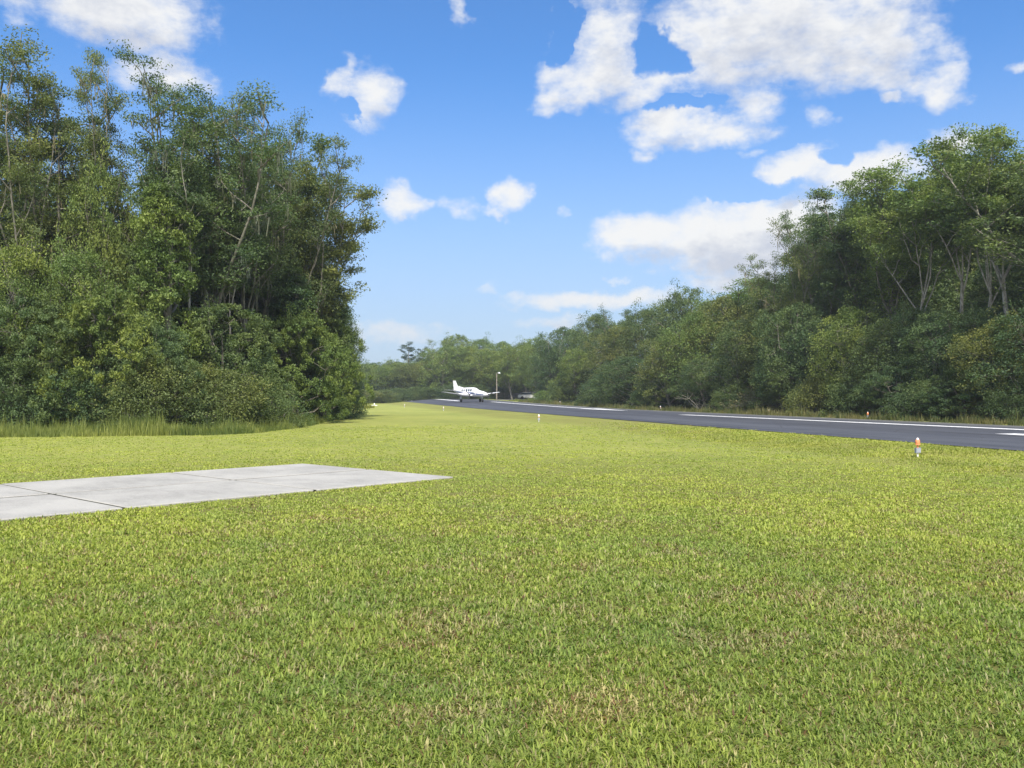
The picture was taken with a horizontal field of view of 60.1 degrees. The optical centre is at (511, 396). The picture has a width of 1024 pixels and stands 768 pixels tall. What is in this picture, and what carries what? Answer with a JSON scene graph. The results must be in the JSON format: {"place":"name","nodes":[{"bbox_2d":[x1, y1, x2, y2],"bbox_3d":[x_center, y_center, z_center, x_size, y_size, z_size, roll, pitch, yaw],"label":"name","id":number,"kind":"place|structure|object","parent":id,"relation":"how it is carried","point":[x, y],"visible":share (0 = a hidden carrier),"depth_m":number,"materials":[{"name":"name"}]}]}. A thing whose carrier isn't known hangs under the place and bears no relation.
{"place":"outdoors","nodes":[
{"label":"outdoors","id":0,"kind":"place"},
{"bbox_2d":[0,402,335,436],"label":"tall grass","id":1,"kind":"structure","parent":0,"point":[133,427],"depth_m":33.80,"materials":[{"name":"green plant"}]},
{"bbox_2d":[0,399,1023,767],"bbox_3d":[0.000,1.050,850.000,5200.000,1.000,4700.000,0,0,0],"label":"lawn","id":2,"kind":"structure","parent":0,"point":[408,415],"depth_m":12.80,"materials":[{"name":"green plant"}]},
{"bbox_2d":[0,57,57,242],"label":"broadleaf tree","id":3,"kind":"object","parent":2,"relation":"on","point":[2,160],"visible":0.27,"depth_m":43.36,"materials":[{"name":"green plant"}]},
{"bbox_2d":[0,351,69,428],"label":"shrub","id":4,"kind":"object","parent":2,"relation":"on","point":[5,395],"visible":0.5,"depth_m":36.49,"materials":[{"name":"green plant"}]},
{"bbox_2d":[0,235,95,422],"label":"broadleaf tree","id":5,"kind":"object","parent":2,"relation":"on","point":[28,265],"visible":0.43,"depth_m":38.34,"materials":[{"name":"green plant"}]},
{"bbox_2d":[0,47,98,307],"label":"broadleaf tree","id":6,"kind":"object","parent":2,"relation":"on","point":[19,175],"visible":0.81,"depth_m":41.49,"materials":[{"name":"green plant"}]},
{"bbox_2d":[0,286,121,428],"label":"shrub","id":7,"kind":"object","parent":2,"relation":"on","point":[26,345],"visible":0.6,"depth_m":36.59,"materials":[{"name":"green plant"}]},
{"bbox_2d":[0,24,138,420],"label":"broadleaf tree","id":8,"kind":"object","parent":2,"relation":"on","point":[24,122],"visible":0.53,"depth_m":42.40,"materials":[{"name":"green plant"}]},
{"bbox_2d":[22,234,126,416],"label":"broadleaf tree","id":9,"kind":"object","parent":2,"relation":"on","point":[63,268],"visible":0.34,"depth_m":39.10,"materials":[{"name":"green plant"}]},
{"bbox_2d":[1,358,147,427],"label":"shrub","id":10,"kind":"object","parent":2,"relation":"on","point":[74,397],"visible":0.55,"depth_m":36.71,"materials":[{"name":"green plant"}]},
{"bbox_2d":[34,47,134,309],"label":"broadleaf tree","id":11,"kind":"object","parent":2,"relation":"on","point":[92,77],"visible":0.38,"depth_m":44.30,"materials":[{"name":"green plant"}]},
{"bbox_2d":[12,273,164,426],"bbox_3d":[-17.727,-1.785,38.359,6.624,7.121,5.884,0,0,37],"label":"shrub","id":12,"kind":"object","parent":2,"relation":"on","point":[130,314],"visible":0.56,"depth_m":37.38,"materials":[{"name":"green plant"}]},
{"bbox_2d":[41,137,138,414],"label":"broadleaf tree","id":13,"kind":"object","parent":2,"relation":"on","point":[99,175],"visible":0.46,"depth_m":42.52,"materials":[{"name":"green plant"}]},
{"bbox_2d":[87,201,177,418],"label":"broadleaf tree","id":14,"kind":"object","parent":2,"relation":"on","point":[126,240],"visible":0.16,"depth_m":44.08,"materials":[{"name":"green plant"}]},
{"bbox_2d":[0,284,285,421],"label":"undergrowth","id":15,"kind":"object","parent":2,"relation":"on","point":[232,314],"depth_m":50.12,"materials":[{"name":"green plant"}]},
{"bbox_2d":[84,351,227,427],"bbox_3d":[-15.162,-0.185,38.300,5.972,3.810,5.555,0,0,-23],"label":"shrub","id":16,"kind":"object","parent":2,"relation":"on","point":[152,371],"visible":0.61,"depth_m":37.28,"materials":[{"name":"green plant"}]},
{"bbox_2d":[77,39,239,353],"bbox_3d":[-17.116,-7.563,44.705,8.644,18.653,6.730,0,0,-32],"label":"broadleaf tree","id":17,"kind":"object","parent":2,"relation":"on","point":[150,91],"visible":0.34,"depth_m":43.91,"materials":[{"name":"green plant"}]},
{"bbox_2d":[95,308,224,427],"bbox_3d":[-15.865,-1.091,39.106,4.942,5.633,5.564,0,0,-40],"label":"shrub","id":18,"kind":"object","parent":2,"relation":"on","point":[170,347],"visible":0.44,"depth_m":38.08,"materials":[{"name":"green plant"}]},
{"bbox_2d":[121,181,208,412],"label":"vine covered tree","id":19,"kind":"object","parent":2,"relation":"on","point":[171,292],"visible":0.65,"depth_m":40.98,"materials":[{"name":"green plant"}]},
{"bbox_2d":[117,121,226,420],"bbox_3d":[-16.255,-5.842,42.988,4.862,15.095,5.272,0,0,17],"label":"broadleaf tree","id":20,"kind":"object","parent":2,"relation":"on","point":[188,188],"visible":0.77,"depth_m":42.32,"materials":[{"name":"green plant"}]},
{"bbox_2d":[147,360,277,427],"bbox_3d":[-13.414,0.019,40.386,6.389,3.389,6.868,0,0,29],"label":"shrub","id":21,"kind":"object","parent":2,"relation":"on","point":[217,381],"visible":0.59,"depth_m":39.37,"materials":[{"name":"green plant"}]},
{"bbox_2d":[131,78,306,357],"bbox_3d":[-15.350,-7.469,45.682,8.413,18.479,10.806,0,0,-32],"label":"broadleaf tree","id":22,"kind":"object","parent":2,"relation":"on","point":[220,183],"visible":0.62,"depth_m":44.85,"materials":[{"name":"green plant"}]},
{"bbox_2d":[143,295,299,421],"bbox_3d":[-14.546,-1.645,43.448,7.183,6.845,6.842,0,0,12],"label":"vine mound","id":23,"kind":"object","parent":2,"relation":"on","point":[212,314],"visible":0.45,"depth_m":43.06,"materials":[{"name":"green plant"}]},
{"bbox_2d":[0,464,452,520],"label":"concrete pad","id":24,"kind":"object","parent":2,"relation":"on","point":[142,495],"visible":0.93,"depth_m":14.36,"materials":[{"name":"grey concrete"}]},
{"bbox_2d":[169,89,307,364],"bbox_3d":[-15.296,-7.410,48.052,6.085,18.362,9.670,0,0,4],"label":"broadleaf tree","id":25,"kind":"object","parent":2,"relation":"on","point":[244,157],"visible":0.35,"depth_m":48.70,"materials":[{"name":"green plant"}]},
{"bbox_2d":[208,186,271,353],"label":"broadleaf tree","id":26,"kind":"object","parent":2,"relation":"on","point":[241,221],"visible":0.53,"depth_m":45.58,"materials":[{"name":"green plant"}]},
{"bbox_2d":[215,374,313,427],"bbox_3d":[-12.431,0.275,42.625,5.076,2.839,4.722,0,0,32],"label":"shrub","id":27,"kind":"object","parent":2,"relation":"on","point":[280,400],"visible":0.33,"depth_m":42.10,"materials":[{"name":"green plant"}]},
{"bbox_2d":[203,95,328,367],"bbox_3d":[-14.225,-7.490,51.534,6.464,18.508,9.646,0,0,0],"label":"broadleaf tree","id":28,"kind":"object","parent":2,"relation":"on","point":[273,292],"visible":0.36,"depth_m":50.72,"materials":[{"name":"green plant"}]},
{"bbox_2d":[201,125,333,328],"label":"broadleaf tree","id":29,"kind":"object","parent":2,"relation":"on","point":[313,146],"visible":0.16,"depth_m":54.14,"materials":[{"name":"green plant"}]},
{"bbox_2d":[259,266,328,412],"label":"broadleaf tree","id":30,"kind":"object","parent":2,"relation":"on","point":[295,289],"visible":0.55,"depth_m":51.54,"materials":[{"name":"green plant"}]},
{"bbox_2d":[244,298,359,421],"bbox_3d":[-11.951,-1.896,49.845,6.889,7.422,6.119,0,0,25],"label":"vine mound","id":31,"kind":"object","parent":2,"relation":"on","point":[301,320],"visible":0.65,"depth_m":49.41,"materials":[{"name":"green plant"}]},
{"bbox_2d":[245,132,364,412],"bbox_3d":[-13.553,-7.146,54.285,7.157,17.770,10.679,0,0,-33],"label":"broadleaf tree","id":32,"kind":"object","parent":2,"relation":"on","point":[314,235],"visible":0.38,"depth_m":52.37,"materials":[{"name":"green plant"}]},
{"bbox_2d":[268,160,387,323],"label":"broadleaf tree","id":33,"kind":"object","parent":2,"relation":"on","point":[350,245],"visible":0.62,"depth_m":54.95,"materials":[{"name":"green plant"}]},
{"bbox_2d":[298,272,362,418],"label":"broadleaf tree","id":34,"kind":"object","parent":2,"relation":"on","point":[341,317],"visible":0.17,"depth_m":55.43,"materials":[{"name":"green plant"}]},
{"bbox_2d":[301,320,374,419],"bbox_3d":[-11.928,-1.837,56.025,5.587,7.153,5.322,0,0,32],"label":"vine mound","id":35,"kind":"object","parent":2,"relation":"on","point":[359,379],"visible":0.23,"depth_m":55.67,"materials":[{"name":"green plant"}]},
{"bbox_2d":[335,299,367,405],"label":"broadleaf tree","id":36,"kind":"object","parent":2,"relation":"on","point":[354,329],"visible":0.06,"depth_m":65.99,"materials":[{"name":"green plant"}]},
{"bbox_2d":[362,364,400,390],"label":"broadleaf tree","id":37,"kind":"object","parent":2,"relation":"on","point":[380,370],"visible":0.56,"depth_m":207.95,"materials":[{"name":"green plant"}]},
{"bbox_2d":[385,362,427,388],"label":"broadleaf tree","id":38,"kind":"object","parent":2,"relation":"on","point":[401,368],"visible":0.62,"depth_m":205.81,"materials":[{"name":"green plant"}]},
{"bbox_2d":[416,343,473,393],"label":"broadleaf tree","id":39,"kind":"object","parent":2,"relation":"on","point":[438,367],"visible":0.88,"depth_m":196.55,"materials":[{"name":"green plant"}]},
{"bbox_2d":[358,372,550,398],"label":"undergrowth","id":40,"kind":"object","parent":2,"relation":"on","point":[389,386],"visible":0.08,"depth_m":203.60,"materials":[{"name":"green plant"}]},
{"bbox_2d":[440,339,490,385],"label":"broadleaf tree","id":41,"kind":"object","parent":2,"relation":"on","point":[464,358],"visible":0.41,"depth_m":197.72,"materials":[{"name":"green plant"}]},
{"bbox_2d":[460,344,517,389],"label":"broadleaf tree","id":42,"kind":"object","parent":2,"relation":"on","point":[487,367],"visible":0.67,"depth_m":190.79,"materials":[{"name":"green plant"}]},
{"bbox_2d":[489,342,532,398],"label":"broadleaf tree","id":43,"kind":"object","parent":2,"relation":"on","point":[509,358],"visible":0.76,"depth_m":184.17,"materials":[{"name":"green plant"}]},
{"bbox_2d":[493,335,548,398],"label":"broadleaf tree","id":44,"kind":"object","parent":2,"relation":"on","point":[520,346],"visible":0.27,"depth_m":188.93,"materials":[{"name":"green plant"}]},
{"bbox_2d":[507,333,556,394],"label":"broadleaf tree","id":45,"kind":"object","parent":2,"relation":"on","point":[528,373],"visible":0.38,"depth_m":174.80,"materials":[{"name":"green plant"}]},
{"bbox_2d":[527,342,569,398],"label":"broadleaf tree","id":46,"kind":"object","parent":2,"relation":"on","point":[546,350],"visible":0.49,"depth_m":152.82,"materials":[{"name":"green plant"}]},
{"bbox_2d":[531,326,588,392],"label":"broadleaf tree","id":47,"kind":"object","parent":2,"relation":"on","point":[559,332],"visible":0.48,"depth_m":152.79,"materials":[{"name":"green plant"}]},
{"bbox_2d":[544,377,586,402],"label":"shrub","id":48,"kind":"object","parent":2,"relation":"on","point":[560,394],"visible":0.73,"depth_m":136.99,"materials":[{"name":"green plant"}]},
{"bbox_2d":[549,345,597,401],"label":"broadleaf tree","id":49,"kind":"object","parent":2,"relation":"on","point":[577,363],"visible":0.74,"depth_m":135.46,"materials":[{"name":"green plant"}]},
{"bbox_2d":[563,302,625,385],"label":"broadleaf tree","id":50,"kind":"object","parent":2,"relation":"on","point":[580,337],"visible":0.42,"depth_m":138.70,"materials":[{"name":"green plant"}]},
{"bbox_2d":[572,376,628,405],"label":"shrub","id":51,"kind":"object","parent":2,"relation":"on","point":[586,395],"visible":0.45,"depth_m":118.96,"materials":[{"name":"green plant"}]},
{"bbox_2d":[578,319,640,387],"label":"broadleaf tree","id":52,"kind":"object","parent":2,"relation":"on","point":[611,334],"visible":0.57,"depth_m":123.27,"materials":[{"name":"green plant"}]},
{"bbox_2d":[588,356,661,405],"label":"broadleaf tree","id":53,"kind":"object","parent":2,"relation":"on","point":[618,373],"visible":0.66,"depth_m":110.55,"materials":[{"name":"green plant"}]},
{"bbox_2d":[608,297,676,386],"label":"broadleaf tree","id":54,"kind":"object","parent":2,"relation":"on","point":[632,335],"visible":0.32,"depth_m":122.39,"materials":[{"name":"green plant"}]},
{"bbox_2d":[623,383,677,408],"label":"shrub","id":55,"kind":"object","parent":2,"relation":"on","point":[637,397],"visible":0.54,"depth_m":100.75,"materials":[{"name":"green plant"}]},
{"bbox_2d":[632,329,704,407],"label":"broadleaf tree","id":56,"kind":"object","parent":2,"relation":"on","point":[651,358],"visible":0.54,"depth_m":98.95,"materials":[{"name":"green plant"}]},
{"bbox_2d":[633,279,721,370],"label":"broadleaf tree","id":57,"kind":"object","parent":2,"relation":"on","point":[678,300],"visible":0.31,"depth_m":117.82,"materials":[{"name":"green plant"}]},
{"bbox_2d":[652,298,735,407],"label":"broadleaf tree","id":58,"kind":"object","parent":2,"relation":"on","point":[682,332],"visible":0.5,"depth_m":94.86,"materials":[{"name":"green plant"}]},
{"bbox_2d":[663,355,732,408],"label":"broadleaf tree","id":59,"kind":"object","parent":2,"relation":"on","point":[700,386],"visible":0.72,"depth_m":88.80,"materials":[{"name":"green plant"}]},
{"bbox_2d":[675,295,763,402],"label":"broadleaf tree","id":60,"kind":"object","parent":2,"relation":"on","point":[717,305],"visible":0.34,"depth_m":94.75,"materials":[{"name":"green plant"}]},
{"bbox_2d":[696,312,771,407],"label":"broadleaf tree","id":61,"kind":"object","parent":2,"relation":"on","point":[725,357],"visible":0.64,"depth_m":82.07,"materials":[{"name":"green plant"}]},
{"bbox_2d":[704,380,763,411],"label":"shrub","id":62,"kind":"object","parent":2,"relation":"on","point":[730,394],"visible":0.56,"depth_m":80.94,"materials":[{"name":"green plant"}]},
{"bbox_2d":[691,276,780,363],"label":"broadleaf tree","id":63,"kind":"object","parent":2,"relation":"on","point":[740,295],"visible":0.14,"depth_m":96.56,"materials":[{"name":"green plant"}]},
{"bbox_2d":[721,283,810,411],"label":"broadleaf tree","id":64,"kind":"object","parent":2,"relation":"on","point":[757,310],"visible":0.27,"depth_m":79.93,"materials":[{"name":"green plant"}]},
{"bbox_2d":[518,398,1023,425],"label":"verge weeds","id":65,"kind":"object","parent":2,"relation":"on","point":[853,415],"visible":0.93,"depth_m":63.43,"materials":[{"name":"green plant"}]},
{"bbox_2d":[737,244,822,405],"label":"broadleaf tree","id":66,"kind":"object","parent":2,"relation":"on","point":[766,281],"visible":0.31,"depth_m":79.21,"materials":[{"name":"green plant"}]},
{"bbox_2d":[747,357,815,411],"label":"broadleaf tree","id":67,"kind":"object","parent":2,"relation":"on","point":[766,395],"visible":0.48,"depth_m":73.04,"materials":[{"name":"green plant"}]},
{"bbox_2d":[550,309,1023,419],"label":"undergrowth","id":68,"kind":"object","parent":2,"relation":"on","point":[688,404],"visible":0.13,"depth_m":94.41,"materials":[{"name":"green plant"}]},
{"bbox_2d":[747,297,836,409],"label":"broadleaf tree","id":69,"kind":"object","parent":2,"relation":"on","point":[787,310],"visible":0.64,"depth_m":72.69,"materials":[{"name":"green plant"}]},
{"bbox_2d":[735,217,849,411],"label":"broadleaf tree","id":70,"kind":"object","parent":2,"relation":"on","point":[799,273],"visible":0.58,"depth_m":75.52,"materials":[{"name":"green plant"}]},
{"bbox_2d":[771,313,852,405],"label":"broadleaf tree","id":71,"kind":"object","parent":2,"relation":"on","point":[799,363],"visible":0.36,"depth_m":70.74,"materials":[{"name":"green plant"}]},
{"bbox_2d":[779,370,851,414],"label":"shrub","id":72,"kind":"object","parent":2,"relation":"on","point":[811,385],"visible":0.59,"depth_m":67.13,"materials":[{"name":"green plant"}]},
{"bbox_2d":[780,212,850,263],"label":"broadleaf tree","id":73,"kind":"object","parent":2,"relation":"on","point":[819,219],"visible":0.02,"depth_m":84.39,"materials":[{"name":"green plant"}]},
{"bbox_2d":[777,184,869,361],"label":"broadleaf tree","id":74,"kind":"object","parent":2,"relation":"on","point":[807,241],"visible":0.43,"depth_m":74.19,"materials":[{"name":"green plant"}]},
{"bbox_2d":[805,291,898,407],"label":"broadleaf tree","id":75,"kind":"object","parent":2,"relation":"on","point":[850,314],"visible":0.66,"depth_m":65.23,"materials":[{"name":"green plant"}]},
{"bbox_2d":[820,366,890,416],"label":"shrub","id":76,"kind":"object","parent":2,"relation":"on","point":[841,402],"visible":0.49,"depth_m":62.83,"materials":[{"name":"green plant"}]},
{"bbox_2d":[797,180,920,369],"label":"broadleaf tree","id":77,"kind":"object","parent":2,"relation":"on","point":[837,247],"visible":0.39,"depth_m":71.04,"materials":[{"name":"green plant"}]},
{"bbox_2d":[797,259,941,363],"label":"broadleaf tree","id":78,"kind":"object","parent":2,"relation":"on","point":[825,298],"visible":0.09,"depth_m":72.85,"materials":[{"name":"green plant"}]},
{"bbox_2d":[834,315,932,412],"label":"broadleaf tree","id":79,"kind":"object","parent":2,"relation":"on","point":[860,349],"visible":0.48,"depth_m":61.51,"materials":[{"name":"green plant"}]},
{"bbox_2d":[853,361,931,417],"bbox_3d":[26.050,-0.416,58.696,6.624,4.143,5.884,0,0,-39],"label":"shrub","id":80,"kind":"object","parent":2,"relation":"on","point":[887,383],"visible":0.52,"depth_m":58.23,"materials":[{"name":"green plant"}]},
{"bbox_2d":[826,165,963,414],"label":"broadleaf tree","id":81,"kind":"object","parent":2,"relation":"on","point":[890,287],"visible":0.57,"depth_m":66.39,"materials":[{"name":"green plant"}]},
{"bbox_2d":[845,156,976,414],"bbox_3d":[28.517,-7.604,62.817,9.389,18.634,7.368,0,0,14],"label":"broadleaf tree","id":82,"kind":"object","parent":2,"relation":"on","point":[913,229],"visible":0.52,"depth_m":62.07,"materials":[{"name":"green plant"}]},
{"bbox_2d":[860,295,966,415],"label":"broadleaf tree","id":83,"kind":"object","parent":2,"relation":"on","point":[912,313],"visible":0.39,"depth_m":60.02,"materials":[{"name":"green plant"}]},
{"bbox_2d":[877,303,983,416],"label":"broadleaf tree","id":84,"kind":"object","parent":2,"relation":"on","point":[924,342],"visible":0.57,"depth_m":56.53,"materials":[{"name":"green plant"}]},
{"bbox_2d":[877,374,990,419],"bbox_3d":[26.402,0.115,55.299,5.833,3.111,6.270,0,0,-44],"label":"shrub","id":85,"kind":"object","parent":2,"relation":"on","point":[909,397],"visible":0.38,"depth_m":54.98,"materials":[{"name":"green plant"}]},
{"bbox_2d":[900,250,979,316],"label":"broadleaf tree","id":86,"kind":"object","parent":2,"relation":"on","point":[958,282],"visible":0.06,"depth_m":72.69,"materials":[{"name":"green plant"}]},
{"bbox_2d":[881,127,1001,417],"bbox_3d":[29.648,-8.203,60.413,8.007,19.840,8.684,0,0,36],"label":"broadleaf tree","id":87,"kind":"object","parent":2,"relation":"on","point":[923,214],"visible":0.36,"depth_m":60.01,"materials":[{"name":"green plant"}]},
{"bbox_2d":[912,364,1014,420],"bbox_3d":[27.303,-0.181,53.175,6.119,3.610,5.829,0,0,-37],"label":"shrub","id":88,"kind":"object","parent":2,"relation":"on","point":[933,410],"visible":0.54,"depth_m":52.48,"materials":[{"name":"green plant"}]},
{"bbox_2d":[905,135,1023,307],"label":"broadleaf tree","id":89,"kind":"object","parent":2,"relation":"on","point":[967,188],"visible":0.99,"depth_m":52.93,"materials":[{"name":"green plant"}]},
{"bbox_2d":[905,140,1023,357],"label":"broadleaf tree","id":90,"kind":"object","parent":2,"relation":"on","point":[996,268],"visible":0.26,"depth_m":55.76,"materials":[{"name":"green plant"}]},
{"bbox_2d":[931,299,1017,414],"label":"broadleaf tree","id":91,"kind":"object","parent":2,"relation":"on","point":[982,314],"visible":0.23,"depth_m":54.85,"materials":[{"name":"green plant"}]},
{"bbox_2d":[926,264,1023,342],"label":"broadleaf tree","id":92,"kind":"object","parent":2,"relation":"on","point":[953,305],"visible":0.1,"depth_m":70.70,"materials":[{"name":"green plant"}]},
{"bbox_2d":[930,152,1023,319],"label":"broadleaf tree","id":93,"kind":"object","parent":2,"relation":"on","point":[974,264],"visible":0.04,"depth_m":73.10,"materials":[{"name":"green plant"}]},
{"bbox_2d":[937,304,1023,417],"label":"broadleaf tree","id":94,"kind":"object","parent":2,"relation":"on","point":[982,344],"visible":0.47,"depth_m":50.84,"materials":[{"name":"green plant"}]},
{"bbox_2d":[939,122,1023,417],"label":"broadleaf tree","id":95,"kind":"object","parent":2,"relation":"on","point":[1006,144],"visible":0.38,"depth_m":54.92,"materials":[{"name":"green plant"}]},
{"bbox_2d":[944,251,1023,342],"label":"broadleaf tree","id":96,"kind":"object","parent":2,"relation":"on","point":[979,280],"visible":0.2,"depth_m":67.41,"materials":[{"name":"green plant"}]},
{"bbox_2d":[959,296,1023,406],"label":"broadleaf tree","id":97,"kind":"object","parent":2,"relation":"on","point":[1008,350],"visible":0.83,"depth_m":48.94,"materials":[{"name":"green plant"}]},
{"bbox_2d":[959,177,1023,311],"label":"broadleaf tree","id":98,"kind":"object","parent":2,"relation":"on","point":[1007,277],"visible":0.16,"depth_m":61.83,"materials":[{"name":"green plant"}]},
{"bbox_2d":[973,373,1023,422],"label":"shrub","id":99,"kind":"object","parent":2,"relation":"on","point":[1017,401],"visible":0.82,"depth_m":48.58,"materials":[{"name":"green plant"}]},
{"bbox_2d":[0,0,1023,364],"label":"sky","id":100,"kind":"structure","parent":0,"point":[539,164],"materials":[{"name":"blue"}]},
{"bbox_2d":[403,399,1023,450],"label":"runway","id":101,"kind":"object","parent":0,"point":[986,436],"visible":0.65,"depth_m":45.91,"materials":[{"name":"grey asphalt"}]},
{"bbox_2d":[444,381,497,401],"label":"aeroplane","id":102,"kind":"object","parent":101,"relation":"on","point":[468,392],"visible":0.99,"depth_m":148.83,"materials":[{"name":"white paint"}]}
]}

